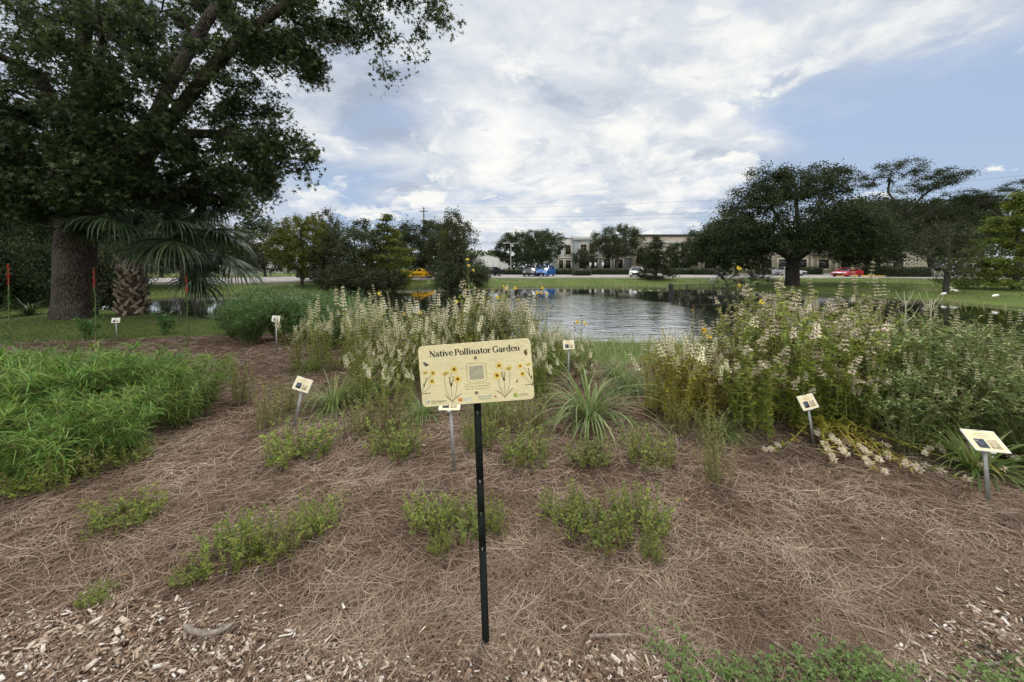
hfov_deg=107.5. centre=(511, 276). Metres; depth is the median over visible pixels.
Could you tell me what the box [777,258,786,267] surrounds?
window
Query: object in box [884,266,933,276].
hedge
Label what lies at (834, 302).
horsemint
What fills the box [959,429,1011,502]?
plant plaque
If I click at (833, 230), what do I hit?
live oak
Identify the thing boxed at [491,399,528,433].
sage plant
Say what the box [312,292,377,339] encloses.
green bush
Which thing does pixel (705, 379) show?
horsemint
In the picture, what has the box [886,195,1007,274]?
lot tree
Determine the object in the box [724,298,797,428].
horsemint
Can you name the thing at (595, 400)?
strap grass
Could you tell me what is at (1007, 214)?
lot tree
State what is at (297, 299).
green bush
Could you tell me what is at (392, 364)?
horsemint
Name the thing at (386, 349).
horsemint
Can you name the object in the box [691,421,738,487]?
sage plant
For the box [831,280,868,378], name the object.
horsemint
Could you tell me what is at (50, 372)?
willow leaved plant
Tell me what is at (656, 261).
young tree
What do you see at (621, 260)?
window
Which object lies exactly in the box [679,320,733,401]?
horsemint
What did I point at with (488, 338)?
horsemint
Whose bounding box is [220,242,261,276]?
bank tree
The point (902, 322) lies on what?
horsemint
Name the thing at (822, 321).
horsemint
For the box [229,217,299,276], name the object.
bank tree
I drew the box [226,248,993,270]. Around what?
distant woodland
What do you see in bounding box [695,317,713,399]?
yellow daisy
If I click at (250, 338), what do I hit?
green bush
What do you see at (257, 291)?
green bush
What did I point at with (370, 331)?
horsemint
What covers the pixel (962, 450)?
strap grass
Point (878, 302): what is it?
horsemint
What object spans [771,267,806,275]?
parked car
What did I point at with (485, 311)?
horsemint
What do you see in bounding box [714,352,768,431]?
horsemint
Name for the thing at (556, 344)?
horsemint
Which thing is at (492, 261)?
warehouse
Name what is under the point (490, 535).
stray chips
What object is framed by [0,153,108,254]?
backdrop tree
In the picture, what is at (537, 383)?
horsemint
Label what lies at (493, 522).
seedling plant
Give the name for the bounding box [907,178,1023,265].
airy tree
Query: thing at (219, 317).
green bush
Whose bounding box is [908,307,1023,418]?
leafy shrub
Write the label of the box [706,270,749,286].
palmetto
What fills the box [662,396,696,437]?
sage plant
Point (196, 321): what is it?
lawn grass
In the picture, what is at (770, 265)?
window
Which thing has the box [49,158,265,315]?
cabbage palm
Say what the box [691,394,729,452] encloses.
sage plant
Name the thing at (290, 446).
seedling plant
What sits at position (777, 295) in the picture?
horsemint
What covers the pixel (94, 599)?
seedling plant
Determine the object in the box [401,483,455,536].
seedling plant
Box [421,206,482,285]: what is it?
bank tree
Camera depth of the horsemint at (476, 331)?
5.44 m
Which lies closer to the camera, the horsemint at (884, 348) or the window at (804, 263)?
the horsemint at (884, 348)
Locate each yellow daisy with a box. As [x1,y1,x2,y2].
[462,254,474,334]
[530,291,542,330]
[541,287,552,360]
[574,315,586,376]
[682,305,704,393]
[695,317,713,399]
[727,264,746,357]
[754,299,771,383]
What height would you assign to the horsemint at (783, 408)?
1.337 m
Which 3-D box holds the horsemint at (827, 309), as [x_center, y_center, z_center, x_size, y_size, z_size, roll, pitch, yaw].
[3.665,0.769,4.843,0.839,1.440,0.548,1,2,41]
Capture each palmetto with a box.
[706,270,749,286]
[745,271,779,285]
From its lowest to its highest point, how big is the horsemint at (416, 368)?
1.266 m
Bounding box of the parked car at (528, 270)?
[522,265,539,276]
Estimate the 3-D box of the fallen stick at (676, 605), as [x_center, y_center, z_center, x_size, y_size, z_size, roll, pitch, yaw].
[0.762,1.520,1.738,0.069,0.012,0.024,0,2,13]
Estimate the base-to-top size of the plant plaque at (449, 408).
0.644 m
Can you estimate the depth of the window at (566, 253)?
86.40 m
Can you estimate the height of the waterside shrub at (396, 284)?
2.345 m
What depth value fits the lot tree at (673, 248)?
75.85 m
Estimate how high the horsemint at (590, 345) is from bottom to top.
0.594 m
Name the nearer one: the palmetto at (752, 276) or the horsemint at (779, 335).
the horsemint at (779, 335)
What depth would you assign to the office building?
85.46 m
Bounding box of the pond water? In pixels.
[98,287,1023,359]
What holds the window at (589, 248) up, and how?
in the office building
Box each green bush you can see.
[201,298,258,339]
[212,293,267,330]
[214,304,282,344]
[220,287,284,342]
[220,298,248,324]
[223,282,273,317]
[234,284,292,329]
[246,290,305,339]
[262,288,325,337]
[265,308,326,343]
[267,284,320,326]
[290,290,353,336]
[297,287,338,326]
[300,305,361,348]
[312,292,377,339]
[319,287,363,319]
[335,297,384,338]
[337,302,393,344]
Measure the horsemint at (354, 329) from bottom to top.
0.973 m
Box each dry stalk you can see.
[895,290,918,404]
[919,292,943,350]
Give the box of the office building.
[551,234,927,273]
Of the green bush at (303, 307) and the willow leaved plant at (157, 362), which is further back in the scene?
the green bush at (303, 307)
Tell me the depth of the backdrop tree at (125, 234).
26.66 m
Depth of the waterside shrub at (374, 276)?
33.09 m
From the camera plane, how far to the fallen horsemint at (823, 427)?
3.10 m
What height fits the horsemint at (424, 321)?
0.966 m
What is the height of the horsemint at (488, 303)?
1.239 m
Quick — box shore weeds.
[98,284,1019,313]
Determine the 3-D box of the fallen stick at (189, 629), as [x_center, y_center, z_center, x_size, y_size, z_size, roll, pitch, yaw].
[-1.322,1.523,1.619,0.215,0.022,0.062,0,2,-4]
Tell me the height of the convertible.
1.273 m
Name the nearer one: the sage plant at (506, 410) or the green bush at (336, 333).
the sage plant at (506, 410)
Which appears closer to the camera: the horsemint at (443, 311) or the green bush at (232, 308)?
the horsemint at (443, 311)
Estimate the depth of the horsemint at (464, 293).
6.21 m
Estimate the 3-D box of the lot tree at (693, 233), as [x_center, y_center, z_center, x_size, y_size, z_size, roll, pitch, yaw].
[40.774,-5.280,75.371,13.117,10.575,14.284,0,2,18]
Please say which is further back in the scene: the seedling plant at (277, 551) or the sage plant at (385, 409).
the sage plant at (385, 409)
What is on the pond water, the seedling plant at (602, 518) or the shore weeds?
the shore weeds
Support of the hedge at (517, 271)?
on the ground at (916, 287)
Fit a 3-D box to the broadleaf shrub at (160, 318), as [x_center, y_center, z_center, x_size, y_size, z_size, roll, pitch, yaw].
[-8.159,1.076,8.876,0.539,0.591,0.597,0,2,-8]
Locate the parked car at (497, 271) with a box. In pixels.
[486,267,503,275]
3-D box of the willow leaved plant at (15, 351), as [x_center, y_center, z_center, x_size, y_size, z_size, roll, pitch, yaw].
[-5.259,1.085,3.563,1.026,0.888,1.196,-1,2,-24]
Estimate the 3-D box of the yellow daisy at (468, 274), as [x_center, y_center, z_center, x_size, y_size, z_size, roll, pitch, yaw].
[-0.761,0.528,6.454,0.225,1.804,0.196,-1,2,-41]
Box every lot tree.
[489,230,533,267]
[515,228,570,265]
[572,249,598,268]
[586,223,647,269]
[633,245,658,273]
[662,241,703,267]
[682,223,734,267]
[698,216,778,274]
[813,191,947,265]
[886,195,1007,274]
[923,192,1023,262]
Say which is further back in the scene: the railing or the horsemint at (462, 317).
the railing
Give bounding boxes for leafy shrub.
[852,359,965,455]
[855,320,922,421]
[860,313,958,438]
[879,301,968,412]
[879,312,1002,431]
[906,353,999,455]
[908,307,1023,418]
[915,304,1022,435]
[945,304,1023,420]
[950,351,1023,459]
[956,325,1023,438]
[973,322,1023,424]
[982,356,1023,451]
[1010,326,1023,373]
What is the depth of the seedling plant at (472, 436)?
3.26 m
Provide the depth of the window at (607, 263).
85.91 m
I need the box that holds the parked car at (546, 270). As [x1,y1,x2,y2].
[536,265,555,276]
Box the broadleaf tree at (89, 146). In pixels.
[0,0,466,319]
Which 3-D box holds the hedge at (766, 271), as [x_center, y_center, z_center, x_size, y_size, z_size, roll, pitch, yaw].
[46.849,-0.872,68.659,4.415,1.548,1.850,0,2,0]
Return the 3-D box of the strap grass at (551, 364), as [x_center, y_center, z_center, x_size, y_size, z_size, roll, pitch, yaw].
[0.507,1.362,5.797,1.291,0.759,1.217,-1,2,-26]
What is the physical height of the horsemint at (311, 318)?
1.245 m
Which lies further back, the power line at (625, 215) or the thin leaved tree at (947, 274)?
the power line at (625, 215)
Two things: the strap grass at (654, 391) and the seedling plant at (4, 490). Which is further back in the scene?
the strap grass at (654, 391)
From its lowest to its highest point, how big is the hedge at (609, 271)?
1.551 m
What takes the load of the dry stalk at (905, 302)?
on the ground at (916, 287)
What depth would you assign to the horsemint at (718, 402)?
3.90 m
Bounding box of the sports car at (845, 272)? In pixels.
[831,268,863,276]
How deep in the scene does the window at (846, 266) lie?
85.43 m
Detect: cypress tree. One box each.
[354,213,425,287]
[930,190,1023,290]
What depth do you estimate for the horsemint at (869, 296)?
4.46 m
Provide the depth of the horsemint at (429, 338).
4.76 m
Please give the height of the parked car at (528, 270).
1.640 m
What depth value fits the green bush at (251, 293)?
9.35 m
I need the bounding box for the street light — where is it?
[502,243,518,268]
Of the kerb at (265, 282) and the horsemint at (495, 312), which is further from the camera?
the kerb at (265, 282)
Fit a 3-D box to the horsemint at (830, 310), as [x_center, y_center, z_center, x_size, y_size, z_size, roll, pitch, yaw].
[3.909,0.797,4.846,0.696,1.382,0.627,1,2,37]
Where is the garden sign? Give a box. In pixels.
[418,338,533,647]
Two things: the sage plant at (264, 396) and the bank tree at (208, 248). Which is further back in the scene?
the bank tree at (208, 248)
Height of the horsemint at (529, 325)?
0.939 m
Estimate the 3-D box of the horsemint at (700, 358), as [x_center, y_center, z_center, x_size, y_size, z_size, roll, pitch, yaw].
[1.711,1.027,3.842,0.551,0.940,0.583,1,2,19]
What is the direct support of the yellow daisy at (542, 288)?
on the ground at (916, 287)
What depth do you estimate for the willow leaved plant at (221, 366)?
4.32 m
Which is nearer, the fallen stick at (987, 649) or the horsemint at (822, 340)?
the fallen stick at (987, 649)
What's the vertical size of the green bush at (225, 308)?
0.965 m
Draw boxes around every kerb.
[152,277,1020,284]
[836,275,885,275]
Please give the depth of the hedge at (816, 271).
68.14 m
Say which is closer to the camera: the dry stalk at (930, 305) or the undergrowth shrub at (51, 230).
the dry stalk at (930, 305)
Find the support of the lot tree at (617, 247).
on the ground at (916, 287)
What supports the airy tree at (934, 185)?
on the ground at (916, 287)
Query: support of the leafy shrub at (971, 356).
on the ground at (916, 287)
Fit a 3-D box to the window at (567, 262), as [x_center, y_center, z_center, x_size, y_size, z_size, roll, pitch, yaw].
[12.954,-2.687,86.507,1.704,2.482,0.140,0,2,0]
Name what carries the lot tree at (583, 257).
on the ground at (916, 287)
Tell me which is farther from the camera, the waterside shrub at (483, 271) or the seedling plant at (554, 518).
the waterside shrub at (483, 271)
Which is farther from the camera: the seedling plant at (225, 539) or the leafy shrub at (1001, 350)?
the leafy shrub at (1001, 350)
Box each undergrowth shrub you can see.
[0,231,51,307]
[0,232,117,305]
[2,212,113,259]
[2,224,52,303]
[101,254,162,299]
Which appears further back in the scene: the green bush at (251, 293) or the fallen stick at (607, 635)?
the green bush at (251, 293)
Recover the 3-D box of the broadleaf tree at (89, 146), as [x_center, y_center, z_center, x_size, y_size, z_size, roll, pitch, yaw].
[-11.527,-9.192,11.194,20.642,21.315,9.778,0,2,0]
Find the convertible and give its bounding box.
[403,268,431,277]
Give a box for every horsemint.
[274,316,308,369]
[298,320,333,365]
[304,294,332,373]
[306,321,333,357]
[317,305,354,370]
[334,286,381,377]
[337,295,385,365]
[339,312,371,374]
[340,295,366,360]
[343,350,381,400]
[348,336,392,388]
[364,363,397,406]
[365,305,387,374]
[366,283,399,364]
[369,297,396,375]
[372,338,417,394]
[376,324,408,383]
[382,313,428,382]
[386,300,421,379]
[394,367,414,407]
[398,307,436,357]
[399,305,418,368]
[401,290,440,374]
[413,314,445,390]
[418,294,442,345]
[423,305,457,344]
[427,307,466,344]
[436,304,467,343]
[437,307,465,344]
[443,287,484,343]
[454,310,493,342]
[458,277,496,340]
[458,302,485,341]
[462,290,488,341]
[470,286,511,341]
[472,289,516,340]
[476,290,505,341]
[479,285,513,339]
[479,297,519,339]
[482,330,498,341]
[486,298,517,340]
[489,294,536,338]
[494,294,549,361]
[508,302,530,338]
[510,334,550,389]
[511,308,544,356]
[515,313,541,364]
[524,319,552,378]
[531,356,547,397]
[532,326,562,366]
[532,347,558,396]
[538,321,562,362]
[539,329,572,378]
[547,328,568,368]
[554,326,588,367]
[570,339,591,376]
[575,361,597,386]
[576,333,593,367]
[628,334,696,417]
[645,325,700,409]
[652,333,709,425]
[662,332,717,402]
[667,342,722,425]
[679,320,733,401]
[699,297,766,405]
[699,329,755,411]
[699,347,742,417]
[712,312,754,382]
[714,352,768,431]
[719,300,774,415]
[724,294,789,401]
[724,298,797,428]
[731,341,790,442]
[739,280,802,406]
[741,275,800,382]
[745,294,822,425]
[759,284,837,384]
[759,415,1009,482]
[769,296,842,405]
[771,281,802,373]
[773,361,822,434]
[778,314,848,427]
[781,327,872,433]
[783,286,849,394]
[785,307,865,402]
[786,275,823,388]
[804,362,873,430]
[807,306,881,429]
[812,311,882,415]
[823,294,882,387]
[828,319,922,431]
[830,265,865,380]
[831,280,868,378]
[832,359,891,440]
[844,285,909,409]
[851,275,887,394]
[860,258,898,384]
[862,322,918,386]
[869,302,933,400]
[917,420,1023,461]
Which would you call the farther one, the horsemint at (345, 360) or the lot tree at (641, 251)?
the lot tree at (641, 251)
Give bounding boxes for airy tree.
[851,155,1004,267]
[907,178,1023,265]
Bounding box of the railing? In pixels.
[668,283,726,294]
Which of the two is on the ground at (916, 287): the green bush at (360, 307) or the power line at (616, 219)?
the green bush at (360, 307)
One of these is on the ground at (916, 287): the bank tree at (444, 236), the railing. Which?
the bank tree at (444, 236)
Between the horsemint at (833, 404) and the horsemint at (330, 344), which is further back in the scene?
the horsemint at (330, 344)
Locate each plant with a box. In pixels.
[0,302,15,318]
[0,337,149,434]
[0,338,88,389]
[0,340,47,374]
[0,345,52,372]
[0,345,67,387]
[0,349,127,413]
[0,350,37,399]
[0,350,91,441]
[0,353,86,413]
[0,354,135,457]
[0,377,52,454]
[0,387,151,490]
[0,396,34,466]
[0,404,83,486]
[0,459,85,500]
[1,344,124,375]
[2,297,47,316]
[3,379,142,459]
[7,345,58,356]
[15,340,180,408]
[18,367,181,447]
[19,437,118,494]
[24,351,155,430]
[45,347,171,420]
[61,382,168,456]
[70,481,169,542]
[72,573,120,609]
[77,347,150,369]
[81,362,199,428]
[96,435,163,469]
[98,349,216,418]
[100,348,177,376]
[122,349,211,407]
[134,371,213,429]
[147,361,241,417]
[148,353,240,400]
[149,346,220,394]
[165,557,212,588]
[180,502,280,581]
[221,355,259,406]
[230,506,307,575]
[250,416,344,469]
[253,375,287,430]
[272,378,297,414]
[288,484,349,541]
[335,371,363,410]
[342,386,380,439]
[359,408,432,464]
[372,383,409,434]
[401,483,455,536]
[424,523,453,560]
[430,488,492,545]
[459,409,499,454]
[475,488,510,540]
[481,401,500,436]
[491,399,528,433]
[496,414,556,472]
[517,384,551,432]
[534,480,588,533]
[561,478,634,560]
[563,435,613,469]
[604,477,682,545]
[616,420,684,473]
[637,527,668,566]
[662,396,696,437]
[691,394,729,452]
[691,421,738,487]
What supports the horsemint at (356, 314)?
on the ground at (916, 287)
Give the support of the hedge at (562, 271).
on the ground at (916, 287)
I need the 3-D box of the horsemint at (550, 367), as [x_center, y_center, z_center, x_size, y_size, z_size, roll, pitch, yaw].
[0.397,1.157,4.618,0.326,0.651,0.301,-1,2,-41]
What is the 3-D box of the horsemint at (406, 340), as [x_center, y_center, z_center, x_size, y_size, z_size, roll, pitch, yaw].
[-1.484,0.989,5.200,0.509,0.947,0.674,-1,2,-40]
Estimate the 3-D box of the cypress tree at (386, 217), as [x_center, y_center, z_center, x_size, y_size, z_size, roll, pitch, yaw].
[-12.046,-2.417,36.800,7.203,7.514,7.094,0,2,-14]
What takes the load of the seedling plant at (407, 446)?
on the ground at (916, 287)
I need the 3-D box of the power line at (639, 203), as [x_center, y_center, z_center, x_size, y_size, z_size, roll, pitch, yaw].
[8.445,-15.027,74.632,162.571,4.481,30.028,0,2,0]
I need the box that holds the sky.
[0,0,1023,266]
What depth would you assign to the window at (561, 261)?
86.50 m
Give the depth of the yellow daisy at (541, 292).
6.26 m
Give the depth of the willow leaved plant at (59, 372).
3.53 m
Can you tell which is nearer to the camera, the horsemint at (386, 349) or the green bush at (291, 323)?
the horsemint at (386, 349)
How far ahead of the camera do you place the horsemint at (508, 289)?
6.25 m
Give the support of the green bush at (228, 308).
on the ground at (916, 287)
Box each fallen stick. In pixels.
[182,621,234,636]
[589,633,629,637]
[669,600,683,606]
[773,641,801,662]
[970,655,1023,668]
[978,642,1010,660]
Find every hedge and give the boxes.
[503,268,523,274]
[555,268,572,274]
[572,269,591,275]
[590,268,629,274]
[661,267,691,274]
[691,267,731,274]
[755,267,779,274]
[800,266,823,274]
[860,265,902,274]
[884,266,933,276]
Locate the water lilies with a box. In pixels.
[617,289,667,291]
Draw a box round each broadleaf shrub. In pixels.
[71,316,103,339]
[152,310,180,334]
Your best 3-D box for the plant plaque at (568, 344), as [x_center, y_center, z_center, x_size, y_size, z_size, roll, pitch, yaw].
[0.754,1.193,4.997,0.157,0.694,0.053,0,2,0]
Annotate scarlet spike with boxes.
[2,263,15,346]
[89,268,100,340]
[182,276,191,346]
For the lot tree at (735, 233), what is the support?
on the ground at (916, 287)
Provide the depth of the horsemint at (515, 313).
6.05 m
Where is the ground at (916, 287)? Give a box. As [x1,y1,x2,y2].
[0,267,1023,681]
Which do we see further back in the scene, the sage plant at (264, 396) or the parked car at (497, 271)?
the parked car at (497, 271)
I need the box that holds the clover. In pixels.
[640,610,1023,681]
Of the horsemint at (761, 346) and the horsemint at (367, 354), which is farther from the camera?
the horsemint at (367, 354)
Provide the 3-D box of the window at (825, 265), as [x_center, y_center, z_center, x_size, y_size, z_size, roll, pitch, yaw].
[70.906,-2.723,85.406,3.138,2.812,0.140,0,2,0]
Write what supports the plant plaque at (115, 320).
on the ground at (916, 287)
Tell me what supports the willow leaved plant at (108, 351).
on the ground at (916, 287)
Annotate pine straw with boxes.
[0,331,1023,681]
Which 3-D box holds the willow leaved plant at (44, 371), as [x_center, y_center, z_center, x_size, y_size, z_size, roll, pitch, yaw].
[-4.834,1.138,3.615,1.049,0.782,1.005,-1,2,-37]
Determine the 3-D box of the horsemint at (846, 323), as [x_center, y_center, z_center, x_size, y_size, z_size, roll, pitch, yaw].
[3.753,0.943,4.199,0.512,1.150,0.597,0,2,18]
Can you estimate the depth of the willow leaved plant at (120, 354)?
4.62 m
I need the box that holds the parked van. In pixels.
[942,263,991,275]
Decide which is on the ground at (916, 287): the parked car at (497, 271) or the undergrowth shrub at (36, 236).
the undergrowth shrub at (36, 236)
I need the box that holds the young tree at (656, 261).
[634,235,679,279]
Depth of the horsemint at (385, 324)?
6.15 m
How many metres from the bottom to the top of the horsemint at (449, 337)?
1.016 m
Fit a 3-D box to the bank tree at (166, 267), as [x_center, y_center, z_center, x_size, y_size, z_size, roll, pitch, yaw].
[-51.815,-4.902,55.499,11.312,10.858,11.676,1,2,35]
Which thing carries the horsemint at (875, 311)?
on the ground at (916, 287)
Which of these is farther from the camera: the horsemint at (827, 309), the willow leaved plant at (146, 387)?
the horsemint at (827, 309)
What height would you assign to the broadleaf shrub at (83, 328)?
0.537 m
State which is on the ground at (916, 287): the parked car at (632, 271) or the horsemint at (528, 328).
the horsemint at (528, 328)
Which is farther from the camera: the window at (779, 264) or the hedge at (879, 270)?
the window at (779, 264)
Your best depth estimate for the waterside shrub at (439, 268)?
36.90 m
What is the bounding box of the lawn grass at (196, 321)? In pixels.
[0,305,511,343]
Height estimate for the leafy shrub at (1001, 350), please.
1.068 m
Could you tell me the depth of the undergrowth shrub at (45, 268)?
19.57 m
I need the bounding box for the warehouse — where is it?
[474,254,507,269]
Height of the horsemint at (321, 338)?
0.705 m
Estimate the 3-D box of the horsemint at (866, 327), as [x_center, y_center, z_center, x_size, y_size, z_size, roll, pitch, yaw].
[4.055,0.813,4.299,0.553,1.400,0.659,0,2,4]
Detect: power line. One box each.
[223,175,1023,220]
[274,193,1009,225]
[348,198,1009,225]
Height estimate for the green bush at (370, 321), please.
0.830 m
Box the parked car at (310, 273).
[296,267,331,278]
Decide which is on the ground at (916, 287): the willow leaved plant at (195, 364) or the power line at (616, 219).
the willow leaved plant at (195, 364)
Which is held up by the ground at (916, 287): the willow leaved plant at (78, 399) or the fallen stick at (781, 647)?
the willow leaved plant at (78, 399)
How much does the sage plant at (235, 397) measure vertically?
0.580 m
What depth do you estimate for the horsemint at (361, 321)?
5.12 m
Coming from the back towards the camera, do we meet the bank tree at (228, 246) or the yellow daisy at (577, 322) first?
the bank tree at (228, 246)
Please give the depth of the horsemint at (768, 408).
3.46 m
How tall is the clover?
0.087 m
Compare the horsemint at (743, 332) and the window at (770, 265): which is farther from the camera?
the window at (770, 265)
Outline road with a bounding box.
[149,274,1023,282]
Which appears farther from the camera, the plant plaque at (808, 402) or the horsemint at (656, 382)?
the horsemint at (656, 382)
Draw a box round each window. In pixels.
[558,259,563,268]
[564,245,571,255]
[564,259,571,268]
[578,261,587,269]
[579,244,587,255]
[588,244,595,255]
[590,258,598,269]
[602,258,610,268]
[613,258,623,269]
[702,263,713,268]
[760,258,773,268]
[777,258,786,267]
[800,258,808,267]
[817,258,830,269]
[839,259,851,268]
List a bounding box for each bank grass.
[150,276,1023,303]
[450,328,1023,373]
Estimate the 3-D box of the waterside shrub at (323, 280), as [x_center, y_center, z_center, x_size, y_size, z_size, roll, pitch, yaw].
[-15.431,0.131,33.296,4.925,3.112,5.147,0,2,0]
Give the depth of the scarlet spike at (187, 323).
7.43 m
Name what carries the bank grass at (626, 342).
on the ground at (916, 287)
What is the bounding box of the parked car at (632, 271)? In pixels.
[629,267,643,276]
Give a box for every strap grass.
[279,363,379,426]
[284,351,336,375]
[320,360,400,406]
[396,388,448,429]
[464,400,527,424]
[523,344,681,462]
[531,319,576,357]
[533,347,574,379]
[585,353,652,384]
[592,350,660,405]
[638,371,671,400]
[689,398,767,450]
[884,409,1023,494]
[936,410,1023,474]
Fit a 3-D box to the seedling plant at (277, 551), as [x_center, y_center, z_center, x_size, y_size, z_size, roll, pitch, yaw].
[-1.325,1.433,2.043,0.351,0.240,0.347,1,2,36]
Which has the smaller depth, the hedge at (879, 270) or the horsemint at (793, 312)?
the horsemint at (793, 312)
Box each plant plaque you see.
[111,318,119,338]
[272,315,279,352]
[292,376,312,428]
[438,404,460,470]
[563,340,574,385]
[796,393,818,444]
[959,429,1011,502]
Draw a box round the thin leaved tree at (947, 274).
[904,214,1003,292]
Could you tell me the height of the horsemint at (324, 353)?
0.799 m
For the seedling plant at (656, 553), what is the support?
on the ground at (916, 287)
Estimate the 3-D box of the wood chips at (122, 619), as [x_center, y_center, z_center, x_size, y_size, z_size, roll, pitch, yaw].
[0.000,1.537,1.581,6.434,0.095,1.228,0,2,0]
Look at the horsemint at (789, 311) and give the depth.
4.71 m
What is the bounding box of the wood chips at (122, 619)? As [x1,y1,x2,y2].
[0,537,1023,681]
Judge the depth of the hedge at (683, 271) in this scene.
68.14 m
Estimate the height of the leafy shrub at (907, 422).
0.822 m
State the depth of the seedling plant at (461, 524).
2.26 m
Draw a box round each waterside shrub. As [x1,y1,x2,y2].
[41,234,148,307]
[308,261,366,290]
[341,264,399,291]
[380,269,407,288]
[425,257,463,288]
[436,249,492,287]
[469,264,491,286]
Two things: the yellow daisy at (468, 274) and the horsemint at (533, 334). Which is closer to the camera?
the horsemint at (533, 334)
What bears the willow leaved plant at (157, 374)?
on the ground at (916, 287)
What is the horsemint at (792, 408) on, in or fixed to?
on the ground at (916, 287)
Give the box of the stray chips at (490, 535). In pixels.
[0,385,1007,651]
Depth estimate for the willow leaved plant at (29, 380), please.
3.37 m
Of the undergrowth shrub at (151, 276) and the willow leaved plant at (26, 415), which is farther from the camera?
the undergrowth shrub at (151, 276)
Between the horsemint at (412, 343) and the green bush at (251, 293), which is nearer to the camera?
the horsemint at (412, 343)
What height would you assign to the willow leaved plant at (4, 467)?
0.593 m
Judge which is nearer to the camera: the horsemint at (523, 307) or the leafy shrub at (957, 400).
the leafy shrub at (957, 400)
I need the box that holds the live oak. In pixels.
[678,158,920,285]
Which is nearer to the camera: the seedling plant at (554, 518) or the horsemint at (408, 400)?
the seedling plant at (554, 518)
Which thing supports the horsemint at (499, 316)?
on the ground at (916, 287)
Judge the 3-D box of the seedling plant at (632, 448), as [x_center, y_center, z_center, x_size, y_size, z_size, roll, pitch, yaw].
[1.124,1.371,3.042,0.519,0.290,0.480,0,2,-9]
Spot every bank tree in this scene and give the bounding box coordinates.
[144,211,179,276]
[148,212,210,285]
[168,215,224,281]
[201,224,248,276]
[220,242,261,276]
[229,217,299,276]
[260,212,333,286]
[305,218,399,280]
[308,207,353,270]
[390,215,443,276]
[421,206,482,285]
[439,223,468,254]
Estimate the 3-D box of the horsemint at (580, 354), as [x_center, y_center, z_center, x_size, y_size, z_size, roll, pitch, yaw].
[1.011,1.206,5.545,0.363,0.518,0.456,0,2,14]
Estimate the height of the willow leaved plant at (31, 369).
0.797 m
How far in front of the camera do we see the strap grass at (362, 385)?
4.60 m
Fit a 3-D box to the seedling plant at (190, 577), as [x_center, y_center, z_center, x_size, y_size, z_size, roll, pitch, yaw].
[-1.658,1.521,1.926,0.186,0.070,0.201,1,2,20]
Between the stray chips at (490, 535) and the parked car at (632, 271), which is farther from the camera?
the parked car at (632, 271)
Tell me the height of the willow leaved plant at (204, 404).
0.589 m
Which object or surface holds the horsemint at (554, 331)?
on the ground at (916, 287)
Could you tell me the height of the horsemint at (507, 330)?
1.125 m
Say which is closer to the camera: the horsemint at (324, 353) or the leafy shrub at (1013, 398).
the leafy shrub at (1013, 398)
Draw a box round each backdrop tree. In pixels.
[0,132,58,228]
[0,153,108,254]
[0,206,37,255]
[22,128,124,250]
[42,154,162,258]
[102,207,191,278]
[147,204,227,276]
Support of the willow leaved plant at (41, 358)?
on the ground at (916, 287)
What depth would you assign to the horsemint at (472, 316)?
5.87 m
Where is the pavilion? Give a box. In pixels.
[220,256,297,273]
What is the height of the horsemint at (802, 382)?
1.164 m
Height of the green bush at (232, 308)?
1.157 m
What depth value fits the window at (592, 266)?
85.90 m
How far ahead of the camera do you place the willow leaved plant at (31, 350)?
4.78 m
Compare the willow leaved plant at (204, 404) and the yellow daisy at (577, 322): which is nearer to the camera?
the willow leaved plant at (204, 404)
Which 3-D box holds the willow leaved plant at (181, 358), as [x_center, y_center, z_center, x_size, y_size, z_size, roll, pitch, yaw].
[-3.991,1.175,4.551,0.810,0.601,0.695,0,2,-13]
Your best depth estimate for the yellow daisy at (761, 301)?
4.34 m
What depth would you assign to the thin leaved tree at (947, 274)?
26.01 m
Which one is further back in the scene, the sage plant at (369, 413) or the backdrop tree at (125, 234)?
the backdrop tree at (125, 234)
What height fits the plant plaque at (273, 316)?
0.775 m
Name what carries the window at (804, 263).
in the office building
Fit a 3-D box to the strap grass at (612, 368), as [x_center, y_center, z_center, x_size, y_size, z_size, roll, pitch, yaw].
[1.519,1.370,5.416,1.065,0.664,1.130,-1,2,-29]
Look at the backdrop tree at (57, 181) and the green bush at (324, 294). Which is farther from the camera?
the backdrop tree at (57, 181)
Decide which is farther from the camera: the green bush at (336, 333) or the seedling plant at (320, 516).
the green bush at (336, 333)
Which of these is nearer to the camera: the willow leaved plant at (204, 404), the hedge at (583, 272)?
the willow leaved plant at (204, 404)
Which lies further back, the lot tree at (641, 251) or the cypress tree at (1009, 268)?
the lot tree at (641, 251)
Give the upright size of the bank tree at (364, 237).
7.009 m
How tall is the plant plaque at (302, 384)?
0.575 m
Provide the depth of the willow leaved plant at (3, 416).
2.87 m
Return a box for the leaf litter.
[0,335,1016,642]

